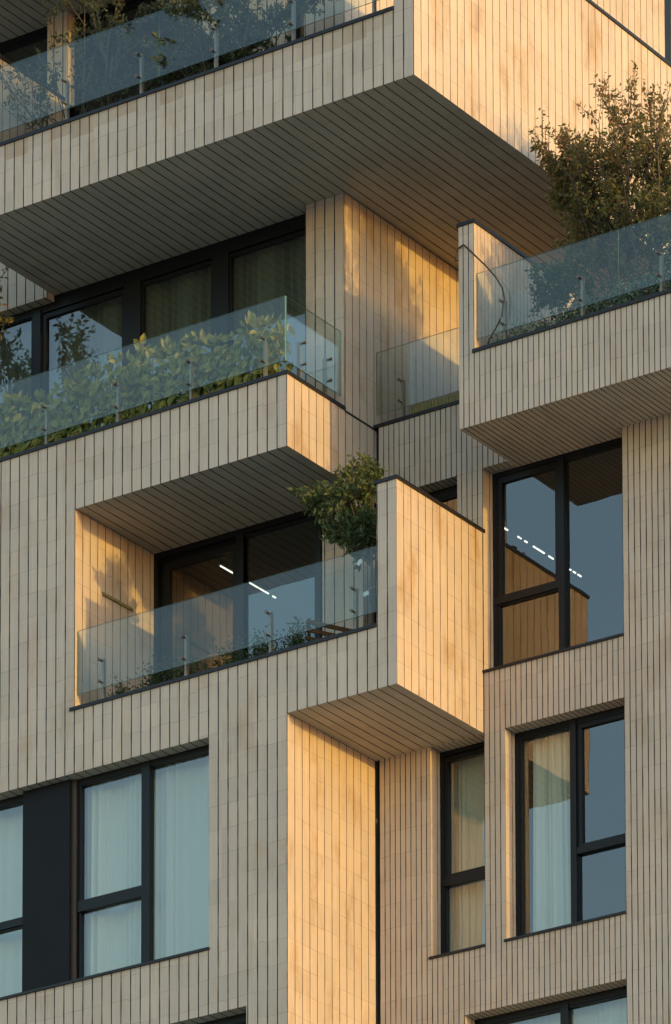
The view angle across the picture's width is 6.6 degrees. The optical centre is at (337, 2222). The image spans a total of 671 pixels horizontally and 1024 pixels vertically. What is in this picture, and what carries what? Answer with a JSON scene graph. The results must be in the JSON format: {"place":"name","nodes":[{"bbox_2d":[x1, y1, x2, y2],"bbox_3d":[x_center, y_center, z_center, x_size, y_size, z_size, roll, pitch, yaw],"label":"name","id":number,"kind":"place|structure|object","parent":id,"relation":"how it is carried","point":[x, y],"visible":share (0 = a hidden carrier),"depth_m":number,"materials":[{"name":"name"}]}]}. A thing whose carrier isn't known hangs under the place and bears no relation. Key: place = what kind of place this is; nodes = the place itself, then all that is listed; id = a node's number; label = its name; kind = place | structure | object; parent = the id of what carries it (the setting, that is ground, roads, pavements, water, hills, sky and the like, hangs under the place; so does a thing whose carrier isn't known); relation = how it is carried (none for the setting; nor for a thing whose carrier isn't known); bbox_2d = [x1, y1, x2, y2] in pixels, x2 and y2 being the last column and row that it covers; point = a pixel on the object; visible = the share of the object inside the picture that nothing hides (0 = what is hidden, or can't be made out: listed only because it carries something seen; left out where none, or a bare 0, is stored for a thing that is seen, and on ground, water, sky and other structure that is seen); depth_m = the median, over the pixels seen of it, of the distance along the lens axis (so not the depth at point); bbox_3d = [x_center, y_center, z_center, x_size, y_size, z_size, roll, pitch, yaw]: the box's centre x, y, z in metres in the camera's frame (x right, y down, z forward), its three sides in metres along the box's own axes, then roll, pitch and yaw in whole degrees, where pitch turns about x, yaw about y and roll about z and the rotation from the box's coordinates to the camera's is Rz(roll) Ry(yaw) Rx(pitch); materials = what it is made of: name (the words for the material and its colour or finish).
{"place":"outdoors","nodes":[
{"label":"outdoors","id":0,"kind":"place"},
{"label":"ground","id":1,"kind":"structure","parent":0,"visible":0},
{"bbox_2d":[0,0,670,1023],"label":"apartment building","id":2,"kind":"structure","parent":1,"relation":"on","point":[380,156],"depth_m":71.36,"materials":[{"name":"wood"}]},
{"bbox_2d":[0,266,13,340],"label":"balcony tree","id":3,"kind":"object","parent":2,"relation":"on","point":[9,318],"visible":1,"depth_m":74.50,"materials":[{"name":"green plant"}]},
{"bbox_2d":[0,806,22,996],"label":"curtain","id":4,"kind":"object","parent":2,"relation":"hanging from","point":[11,842],"visible":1,"depth_m":73.02,"materials":[{"name":"white fabric"}]},
{"bbox_2d":[0,794,22,940],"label":"window","id":5,"kind":"structure","parent":2,"relation":"in","point":[14,924],"depth_m":72.66,"materials":[{"name":"black metal"}]},
{"bbox_2d":[0,321,30,443],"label":"curtain","id":6,"kind":"object","parent":2,"relation":"hanging from","point":[15,354],"visible":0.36,"depth_m":75.49,"materials":[{"name":"white fabric"}]},
{"bbox_2d":[0,26,46,54],"bbox_3d":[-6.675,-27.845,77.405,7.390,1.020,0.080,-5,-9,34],"label":"balcony door","id":7,"kind":"structure","parent":2,"relation":"in","point":[40,34],"depth_m":75.67,"materials":[{"name":"black"}]},
{"bbox_2d":[53,296,121,437],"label":"curtain","id":8,"kind":"object","parent":2,"relation":"hanging from","point":[88,333],"visible":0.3,"depth_m":74.85,"materials":[{"name":"white fabric"}]},
{"bbox_2d":[0,0,206,130],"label":"balcony tree","id":9,"kind":"object","parent":2,"relation":"on","point":[86,88],"visible":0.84,"depth_m":72.95,"materials":[{"name":"green plant"}]},
{"bbox_2d":[0,745,209,1000],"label":"window","id":10,"kind":"structure","parent":2,"relation":"in","point":[144,892],"depth_m":71.57,"materials":[{"name":"black metal"}]},
{"bbox_2d":[74,0,157,115],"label":"balcony door","id":11,"kind":"structure","parent":2,"relation":"in","point":[131,4],"depth_m":75.03,"materials":[{"name":"black"}]},
{"bbox_2d":[102,592,132,611],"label":"wall light bar","id":12,"kind":"object","parent":2,"relation":"attached to","point":[113,599],"depth_m":73.02,"materials":[{"name":"brown metal"}]},
{"bbox_2d":[85,768,161,976],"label":"curtain","id":13,"kind":"object","parent":2,"relation":"hanging from","point":[113,861],"visible":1,"depth_m":72.03,"materials":[{"name":"white fabric"}]},
{"bbox_2d":[0,214,304,417],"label":"balcony door","id":14,"kind":"structure","parent":2,"relation":"in","point":[130,285],"depth_m":74.03,"materials":[{"name":"black"}]},
{"bbox_2d":[145,266,210,408],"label":"curtain","id":15,"kind":"object","parent":2,"relation":"hanging from","point":[177,303],"visible":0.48,"depth_m":73.97,"materials":[{"name":"beige fabric"}]},
{"bbox_2d":[160,9,203,85],"bbox_3d":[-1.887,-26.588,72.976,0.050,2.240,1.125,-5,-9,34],"label":"shrub","id":16,"kind":"object","parent":2,"relation":"on","point":[166,24],"visible":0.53,"depth_m":72.74,"materials":[{"name":"green plant"}]},
{"bbox_2d":[162,756,208,957],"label":"curtain","id":17,"kind":"object","parent":2,"relation":"hanging from","point":[185,856],"visible":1,"depth_m":71.46,"materials":[{"name":"white fabric"}]},
{"bbox_2d":[199,1013,245,1023],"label":"window","id":18,"kind":"structure","parent":2,"relation":"in","point":[240,1018],"depth_m":70.46,"materials":[{"name":"black"}]},
{"bbox_2d":[134,0,338,84],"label":"balcony tree","id":19,"kind":"object","parent":2,"relation":"on","point":[203,40],"visible":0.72,"depth_m":71.61,"materials":[{"name":"green plant"}]},
{"bbox_2d":[154,510,321,681],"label":"balcony door","id":20,"kind":"structure","parent":2,"relation":"in","point":[239,550],"depth_m":73.07,"materials":[{"name":"black metal"}]},
{"bbox_2d":[218,561,277,597],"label":"ceiling lamp","id":21,"kind":"object","parent":2,"relation":"attached to","point":[249,580],"visible":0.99,"depth_m":73.95,"materials":[{"name":"white plastic"}]},
{"bbox_2d":[234,236,304,379],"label":"curtain","id":22,"kind":"object","parent":2,"relation":"hanging from","point":[269,273],"visible":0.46,"depth_m":73.11,"materials":[{"name":"beige fabric"}]},
{"bbox_2d":[296,15,299,38],"bbox_3d":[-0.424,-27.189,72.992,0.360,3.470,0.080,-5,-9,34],"label":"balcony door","id":23,"kind":"structure","parent":2,"relation":"in","point":[298,18],"depth_m":73.11,"materials":[{"name":"black"}]},
{"bbox_2d":[306,619,351,641],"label":"wooden bench","id":24,"kind":"object","parent":2,"relation":"on","point":[325,633],"visible":0.15,"depth_m":71.14,"materials":[{"name":"brown wood"}]},
{"bbox_2d":[287,448,389,623],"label":"balcony tree","id":25,"kind":"object","parent":2,"relation":"on","point":[352,529],"visible":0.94,"depth_m":70.69,"materials":[{"name":"green plant"}]},
{"bbox_2d":[363,586,374,596],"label":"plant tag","id":26,"kind":"object","parent":25,"relation":"attached to","point":[366,593],"visible":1,"depth_m":70.47,"materials":[{"name":"white plastic"}]},
{"bbox_2d":[411,392,458,413],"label":"ribbed planter","id":27,"kind":"object","parent":2,"relation":"on","point":[434,402],"visible":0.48,"depth_m":72.09,"materials":[{"name":"green metal"}]},
{"bbox_2d":[428,485,456,502],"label":"balcony door","id":28,"kind":"structure","parent":2,"relation":"in","point":[449,493],"depth_m":71.85,"materials":[{"name":"black metal"}]},
{"bbox_2d":[428,741,484,959],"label":"window","id":29,"kind":"structure","parent":2,"relation":"in","point":[448,879],"depth_m":71.26,"materials":[{"name":"black metal"}]},
{"bbox_2d":[449,755,484,951],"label":"curtain","id":30,"kind":"object","parent":2,"relation":"hanging from","point":[466,915],"visible":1,"depth_m":71.39,"materials":[{"name":"beige fabric"}]},
{"bbox_2d":[455,244,504,343],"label":"hanging cable","id":31,"kind":"object","parent":2,"relation":"hanging from","point":[483,263],"visible":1,"depth_m":70.07,"materials":[{"name":"black rubber"}]},
{"bbox_2d":[504,523,583,576],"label":"ceiling lamp","id":32,"kind":"object","parent":2,"relation":"attached to","point":[539,548],"visible":0.91,"depth_m":72.84,"materials":[{"name":"white plastic"}]},
{"bbox_2d":[475,986,626,1023],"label":"window","id":33,"kind":"structure","parent":2,"relation":"in","point":[564,1007],"depth_m":70.02,"materials":[{"name":"black metal"}]},
{"bbox_2d":[533,731,570,931],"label":"curtain","id":34,"kind":"object","parent":2,"relation":"hanging from","point":[551,844],"visible":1,"depth_m":70.64,"materials":[{"name":"white fabric"}]},
{"bbox_2d":[482,437,623,672],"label":"window","id":35,"kind":"structure","parent":2,"relation":"in","point":[558,463],"depth_m":70.89,"materials":[{"name":"black metal"}]},
{"bbox_2d":[504,706,625,941],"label":"window","id":36,"kind":"structure","parent":2,"relation":"in","point":[578,847],"depth_m":70.27,"materials":[{"name":"black metal"}]},
{"bbox_2d":[511,997,626,1023],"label":"curtain","id":37,"kind":"object","parent":2,"relation":"hanging from","point":[612,1012],"visible":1,"depth_m":70.04,"materials":[{"name":"white fabric"}]},
{"bbox_2d":[664,0,669,61],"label":"window frame","id":38,"kind":"structure","parent":2,"relation":"in","point":[666,2],"depth_m":79.30,"materials":[{"name":"black metal"}]},
{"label":"planter trough","id":39,"kind":"object","parent":2,"relation":"on","visible":0},
{"bbox_2d":[0,310,305,457],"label":"laurel hedge","id":40,"kind":"object","parent":39,"relation":"in","point":[82,395],"visible":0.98,"depth_m":72.34,"materials":[{"name":"green plant"}]},
{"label":"planter trough","id":41,"kind":"object","parent":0,"visible":0},
{"bbox_2d":[106,674,140,696],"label":"balcony shrub","id":42,"kind":"object","parent":41,"relation":"in","point":[123,689],"visible":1,"depth_m":72.06,"materials":[{"name":"green plant"}]},
{"bbox_2d":[132,655,179,687],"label":"balcony shrub","id":43,"kind":"object","parent":41,"relation":"on","point":[157,679],"visible":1,"depth_m":71.81,"materials":[{"name":"green plant"}]},
{"bbox_2d":[169,655,207,679],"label":"balcony shrub","id":44,"kind":"object","parent":41,"relation":"in","point":[191,671],"visible":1,"depth_m":71.58,"materials":[{"name":"green plant"}]},
{"bbox_2d":[201,631,252,670],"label":"balcony shrub","id":45,"kind":"object","parent":41,"relation":"on","point":[233,656],"visible":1,"depth_m":71.23,"materials":[{"name":"green plant"}]},
{"bbox_2d":[241,626,282,657],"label":"balcony shrub","id":46,"kind":"object","parent":41,"relation":"on","point":[261,650],"visible":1,"depth_m":70.93,"materials":[{"name":"green plant"}]},
{"bbox_2d":[275,616,316,649],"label":"balcony shrub","id":47,"kind":"object","parent":41,"relation":"on","point":[295,640],"visible":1,"depth_m":70.65,"materials":[{"name":"green plant"}]},
{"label":"planter trough","id":48,"kind":"object","parent":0,"visible":0},
{"bbox_2d":[489,324,518,342],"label":"silver plant","id":49,"kind":"object","parent":48,"relation":"in","point":[497,339],"visible":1,"depth_m":70.26,"materials":[{"name":"green plant"}]},
{"bbox_2d":[500,317,533,337],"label":"silver plant","id":50,"kind":"object","parent":48,"relation":"in","point":[521,332],"visible":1,"depth_m":70.14,"materials":[{"name":"green plant"}]},
{"bbox_2d":[524,307,558,332],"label":"silver plant","id":51,"kind":"object","parent":48,"relation":"in","point":[540,324],"visible":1,"depth_m":69.97,"materials":[{"name":"green plant"}]},
{"bbox_2d":[524,241,599,319],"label":"balcony tree","id":52,"kind":"object","parent":48,"relation":"in","point":[560,291],"visible":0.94,"depth_m":70.15,"materials":[{"name":"green plant"}]},
{"bbox_2d":[548,300,579,322],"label":"silver plant","id":53,"kind":"object","parent":48,"relation":"in","point":[566,315],"visible":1,"depth_m":69.79,"materials":[{"name":"green plant"}]},
{"bbox_2d":[565,292,602,317],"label":"silver plant","id":54,"kind":"object","parent":48,"relation":"in","point":[587,308],"visible":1,"depth_m":69.64,"materials":[{"name":"green plant"}]},
{"bbox_2d":[556,268,612,316],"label":"balcony shrub","id":55,"kind":"object","parent":48,"relation":"on","point":[588,287],"visible":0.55,"depth_m":70.00,"materials":[{"name":"green plant"}]},
{"bbox_2d":[529,60,670,296],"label":"balcony tree","id":56,"kind":"object","parent":48,"relation":"in","point":[612,198],"visible":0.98,"depth_m":70.24,"materials":[{"name":"green plant"}]},
{"bbox_2d":[587,283,620,310],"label":"silver plant","id":57,"kind":"object","parent":48,"relation":"in","point":[606,304],"visible":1,"depth_m":69.44,"materials":[{"name":"green plant"}]},
{"bbox_2d":[592,253,653,311],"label":"balcony shrub","id":58,"kind":"object","parent":48,"relation":"on","point":[617,280],"visible":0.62,"depth_m":69.61,"materials":[{"name":"green plant"}]},
{"bbox_2d":[604,275,642,304],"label":"silver plant","id":59,"kind":"object","parent":48,"relation":"in","point":[627,297],"visible":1,"depth_m":69.31,"materials":[{"name":"green plant"}]},
{"bbox_2d":[629,263,664,298],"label":"silver plant","id":60,"kind":"object","parent":48,"relation":"in","point":[645,292],"visible":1,"depth_m":69.14,"materials":[{"name":"green plant"}]},
{"bbox_2d":[638,230,670,292],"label":"balcony shrub","id":61,"kind":"object","parent":48,"relation":"on","point":[666,259],"visible":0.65,"depth_m":69.41,"materials":[{"name":"green plant"}]},
{"bbox_2d":[654,261,670,291],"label":"silver plant","id":62,"kind":"object","parent":48,"relation":"in","point":[667,284],"visible":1,"depth_m":68.96,"materials":[{"name":"green plant"}]}
]}

